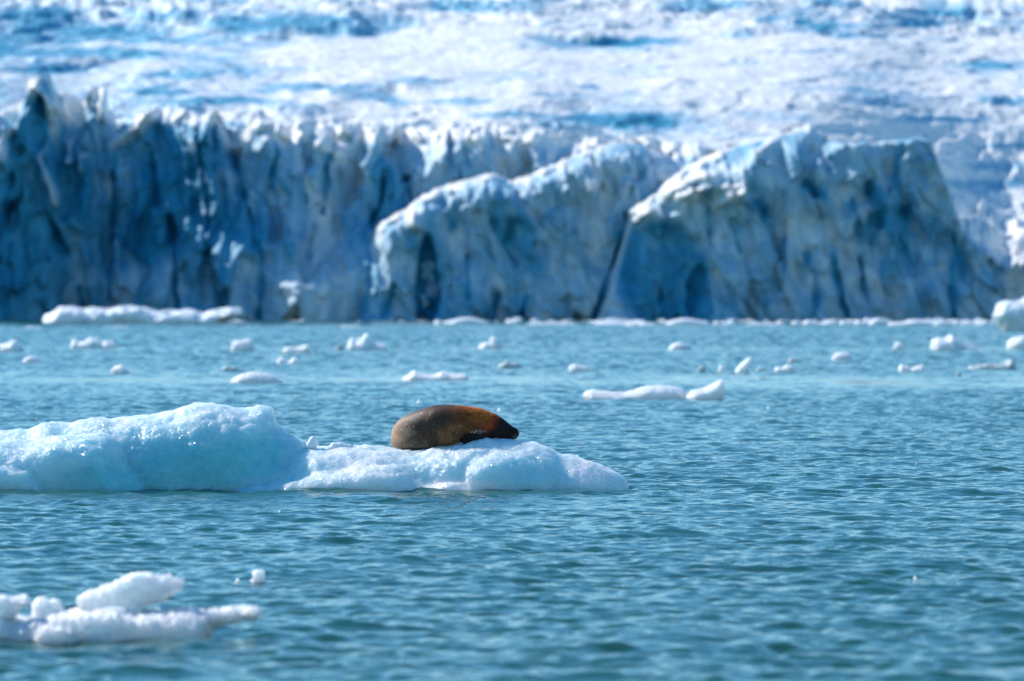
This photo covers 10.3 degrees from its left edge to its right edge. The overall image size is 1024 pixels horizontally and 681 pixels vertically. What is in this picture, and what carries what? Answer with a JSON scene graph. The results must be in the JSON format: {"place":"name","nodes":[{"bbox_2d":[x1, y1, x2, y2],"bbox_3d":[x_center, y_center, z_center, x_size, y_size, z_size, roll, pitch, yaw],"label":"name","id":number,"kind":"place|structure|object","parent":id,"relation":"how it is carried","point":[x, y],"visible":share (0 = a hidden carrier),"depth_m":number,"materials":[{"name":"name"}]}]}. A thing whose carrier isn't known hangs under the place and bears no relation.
{"place":"outdoors","nodes":[
{"label":"outdoors","id":0,"kind":"place"},
{"bbox_2d":[0,320,1023,680],"bbox_3d":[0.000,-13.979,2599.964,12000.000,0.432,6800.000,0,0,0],"label":"water","id":1,"kind":"structure","parent":0,"point":[812,514],"depth_m":83.94,"materials":[{"name":"blue liquid"}]},
{"bbox_2d":[0,340,23,351],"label":"ice piece","id":2,"kind":"object","parent":1,"relation":"on","point":[12,346],"visible":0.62,"depth_m":366.07,"materials":[{"name":"white ice"}]},
{"bbox_2d":[22,356,39,362],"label":"ice piece","id":3,"kind":"object","parent":1,"relation":"on","point":[31,359],"visible":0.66,"depth_m":304.43,"materials":[{"name":"white ice"}]},
{"bbox_2d":[70,338,116,348],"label":"ice piece","id":4,"kind":"object","parent":1,"relation":"on","point":[92,343],"visible":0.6,"depth_m":395.82,"materials":[{"name":"white ice"}]},
{"bbox_2d":[111,365,130,373],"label":"ice piece","id":5,"kind":"object","parent":1,"relation":"on","point":[119,369],"visible":0.6,"depth_m":254.46,"materials":[{"name":"white ice"}]},
{"bbox_2d":[0,572,261,643],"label":"ice floe","id":6,"kind":"object","parent":1,"relation":"on","point":[115,611],"visible":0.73,"depth_m":54.08,"materials":[{"name":"white ice"}]},
{"bbox_2d":[42,305,242,322],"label":"ice floe","id":7,"kind":"object","parent":1,"relation":"on","point":[118,314],"visible":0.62,"depth_m":891.94,"materials":[{"name":"white ice"}]},
{"bbox_2d":[221,366,239,370],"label":"ice piece","id":8,"kind":"object","parent":1,"relation":"on","point":[227,368],"visible":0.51,"depth_m":264.32,"materials":[{"name":"white ice"}]},
{"bbox_2d":[231,339,254,350],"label":"ice piece","id":9,"kind":"object","parent":1,"relation":"on","point":[243,345],"visible":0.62,"depth_m":374.55,"materials":[{"name":"white ice"}]},
{"bbox_2d":[230,372,282,383],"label":"ice piece","id":10,"kind":"object","parent":1,"relation":"on","point":[256,377],"visible":0.59,"depth_m":226.83,"materials":[{"name":"white ice"}]},
{"bbox_2d":[250,570,264,581],"bbox_3d":[-2.888,2.710,64.670,0.210,0.213,0.204,0,0,0],"label":"ice piece","id":11,"kind":"object","parent":1,"relation":"on","point":[258,575],"visible":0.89,"depth_m":64.59,"materials":[{"name":"white ice"}]},
{"bbox_2d":[277,357,298,363],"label":"ice piece","id":12,"kind":"object","parent":1,"relation":"on","point":[281,360],"visible":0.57,"depth_m":293.94,"materials":[{"name":"white ice"}]},
{"bbox_2d":[283,344,310,353],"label":"ice piece","id":13,"kind":"object","parent":1,"relation":"on","point":[301,349],"visible":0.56,"depth_m":355.00,"materials":[{"name":"white ice"}]},
{"bbox_2d":[0,402,628,492],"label":"ice floe","id":14,"kind":"object","parent":1,"relation":"on","point":[205,446],"visible":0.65,"depth_m":97.30,"materials":[{"name":"white ice"}]},
{"bbox_2d":[305,436,317,448],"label":"ice chunk","id":15,"kind":"object","parent":14,"relation":"on","point":[312,442],"visible":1,"depth_m":97.93,"materials":[{"name":"white ice"}]},
{"bbox_2d":[322,442,352,449],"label":"ice chunk","id":16,"kind":"object","parent":14,"relation":"on","point":[336,444],"visible":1,"depth_m":97.92,"materials":[{"name":"white ice"}]},
{"bbox_2d":[391,404,518,450],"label":"seal","id":17,"kind":"object","parent":14,"relation":"on","point":[433,426],"visible":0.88,"depth_m":97.98,"materials":[{"name":"fur"}]},
{"bbox_2d":[335,344,344,349],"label":"ice piece","id":18,"kind":"object","parent":1,"relation":"on","point":[339,347],"visible":0.66,"depth_m":383.34,"materials":[{"name":"ice"}]},
{"bbox_2d":[347,333,388,350],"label":"ice piece","id":19,"kind":"object","parent":1,"relation":"on","point":[365,342],"visible":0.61,"depth_m":378.44,"materials":[{"name":"white ice"}]},
{"bbox_2d":[402,370,469,379],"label":"ice piece","id":20,"kind":"object","parent":1,"relation":"on","point":[416,375],"visible":0.55,"depth_m":234.51,"materials":[{"name":"white ice"}]},
{"bbox_2d":[449,317,487,323],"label":"brash ice","id":21,"kind":"structure","parent":1,"relation":"on","point":[468,320],"depth_m":872.87,"materials":[{"name":"white ice"}]},
{"bbox_2d":[478,337,502,348],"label":"ice piece","id":22,"kind":"object","parent":1,"relation":"on","point":[494,343],"visible":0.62,"depth_m":391.85,"materials":[{"name":"white ice"}]},
{"bbox_2d":[497,361,523,368],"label":"ice piece","id":23,"kind":"object","parent":1,"relation":"on","point":[507,364],"visible":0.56,"depth_m":277.10,"materials":[{"name":"white ice"}]},
{"bbox_2d":[527,322,577,324],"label":"brash ice","id":24,"kind":"structure","parent":1,"relation":"on","point":[547,323],"depth_m":830.00,"materials":[{"name":"white ice"}]},
{"bbox_2d":[568,364,589,371],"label":"ice piece","id":25,"kind":"object","parent":1,"relation":"on","point":[575,367],"visible":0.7,"depth_m":262.25,"materials":[{"name":"white ice"}]},
{"bbox_2d":[227,317,993,325],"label":"brash mush","id":26,"kind":"object","parent":1,"relation":"on","point":[842,322],"visible":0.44,"depth_m":927.29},
{"bbox_2d":[597,321,655,324],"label":"brash ice","id":27,"kind":"structure","parent":1,"relation":"on","point":[616,322],"depth_m":829.78,"materials":[{"name":"white ice"}]},
{"bbox_2d":[583,385,687,399],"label":"ice piece","id":28,"kind":"object","parent":1,"relation":"on","point":[658,392],"visible":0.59,"depth_m":188.60,"materials":[{"name":"white ice"}]},
{"bbox_2d":[668,342,692,349],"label":"ice piece","id":29,"kind":"object","parent":1,"relation":"on","point":[679,346],"visible":0.62,"depth_m":382.95,"materials":[{"name":"white ice"}]},
{"bbox_2d":[665,318,708,324],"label":"brash ice","id":30,"kind":"structure","parent":1,"relation":"on","point":[686,321],"depth_m":830.09,"materials":[{"name":"white ice"}]},
{"bbox_2d":[697,366,706,371],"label":"ice piece","id":31,"kind":"object","parent":1,"relation":"on","point":[701,368],"visible":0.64,"depth_m":258.49,"materials":[{"name":"ice"}]},
{"bbox_2d":[686,379,723,399],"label":"ice piece","id":32,"kind":"object","parent":1,"relation":"on","point":[714,391],"visible":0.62,"depth_m":187.56,"materials":[{"name":"white ice"}]},
{"bbox_2d":[717,365,725,372],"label":"ice piece","id":33,"kind":"object","parent":1,"relation":"on","point":[721,368],"visible":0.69,"depth_m":258.48,"materials":[{"name":"white ice"}]},
{"bbox_2d":[713,321,735,324],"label":"brash ice","id":34,"kind":"structure","parent":1,"relation":"on","point":[716,323],"depth_m":831.29,"materials":[{"name":"white ice"}]},
{"bbox_2d":[735,357,751,372],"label":"ice piece","id":35,"kind":"object","parent":1,"relation":"on","point":[743,366],"visible":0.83,"depth_m":256.26,"materials":[{"name":"white ice"}]},
{"bbox_2d":[745,323,784,324],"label":"brash ice","id":36,"kind":"structure","parent":1,"relation":"on","point":[764,324],"depth_m":810.72,"materials":[{"name":"white ice"}]},
{"bbox_2d":[775,364,794,371],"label":"ice piece","id":37,"kind":"object","parent":1,"relation":"on","point":[788,368],"visible":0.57,"depth_m":260.27,"materials":[{"name":"white ice"}]},
{"bbox_2d":[787,358,801,362],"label":"ice piece","id":38,"kind":"object","parent":1,"relation":"on","point":[791,360],"visible":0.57,"depth_m":301.82,"materials":[{"name":"ice"}]},
{"bbox_2d":[803,320,836,324],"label":"brash ice","id":39,"kind":"structure","parent":1,"relation":"on","point":[808,322],"depth_m":830.70,"materials":[{"name":"white ice"}]},
{"bbox_2d":[832,352,852,360],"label":"ice piece","id":40,"kind":"object","parent":1,"relation":"on","point":[841,356],"visible":0.52,"depth_m":312.77,"materials":[{"name":"white ice"}]},
{"bbox_2d":[855,321,868,324],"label":"brash ice","id":41,"kind":"structure","parent":1,"relation":"on","point":[861,323],"depth_m":811.96,"materials":[{"name":"white ice"}]},
{"bbox_2d":[869,318,888,324],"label":"brash ice","id":42,"kind":"structure","parent":1,"relation":"on","point":[880,321],"depth_m":831.41,"materials":[{"name":"white ice"}]},
{"bbox_2d":[893,342,904,348],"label":"ice piece","id":43,"kind":"object","parent":1,"relation":"on","point":[898,345],"visible":0.69,"depth_m":387.61,"materials":[{"name":"white ice"}]},
{"bbox_2d":[888,319,931,325],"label":"brash ice","id":44,"kind":"structure","parent":1,"relation":"on","point":[915,322],"depth_m":791.56,"materials":[{"name":"white ice"}]},
{"bbox_2d":[898,364,925,371],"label":"ice piece","id":45,"kind":"object","parent":1,"relation":"on","point":[903,368],"visible":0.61,"depth_m":262.18,"materials":[{"name":"white ice"}]},
{"bbox_2d":[934,321,948,325],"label":"brash ice","id":46,"kind":"structure","parent":1,"relation":"on","point":[941,323],"depth_m":775.03,"materials":[{"name":"white ice"}]},
{"bbox_2d":[930,335,982,349],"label":"ice piece","id":47,"kind":"object","parent":1,"relation":"on","point":[950,342],"visible":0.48,"depth_m":382.43,"materials":[{"name":"white ice"}]},
{"bbox_2d":[966,321,979,323],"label":"brash ice","id":48,"kind":"structure","parent":1,"relation":"on","point":[970,322],"depth_m":852.72,"materials":[{"name":"white ice"}]},
{"bbox_2d":[968,359,1015,369],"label":"ice piece","id":49,"kind":"object","parent":1,"relation":"on","point":[1009,364],"visible":0.62,"depth_m":272.33,"materials":[{"name":"white ice"}]},
{"bbox_2d":[993,297,1023,329],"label":"iceberg","id":50,"kind":"object","parent":1,"relation":"on","point":[1008,315],"visible":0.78,"depth_m":653.14,"materials":[{"name":"white ice"}]},
{"bbox_2d":[1006,336,1023,349],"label":"ice piece","id":51,"kind":"object","parent":1,"relation":"on","point":[1015,343],"visible":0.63,"depth_m":386.88,"materials":[{"name":"white ice"}]},
{"bbox_2d":[0,0,1023,319],"bbox_3d":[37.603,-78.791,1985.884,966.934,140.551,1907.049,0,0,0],"label":"glacier","id":52,"kind":"object","parent":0,"point":[266,158],"visible":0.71,"depth_m":1174.62,"materials":[{"name":"ice"}]},
{"bbox_2d":[356,140,684,319],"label":"glacier spur","id":53,"kind":"structure","parent":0,"point":[545,243],"depth_m":1047.27,"materials":[{"name":"blue ice"}]},
{"bbox_2d":[598,124,1001,320],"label":"glacier headland","id":54,"kind":"structure","parent":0,"point":[805,222],"depth_m":1033.37,"materials":[{"name":"blue ice"}]}
]}

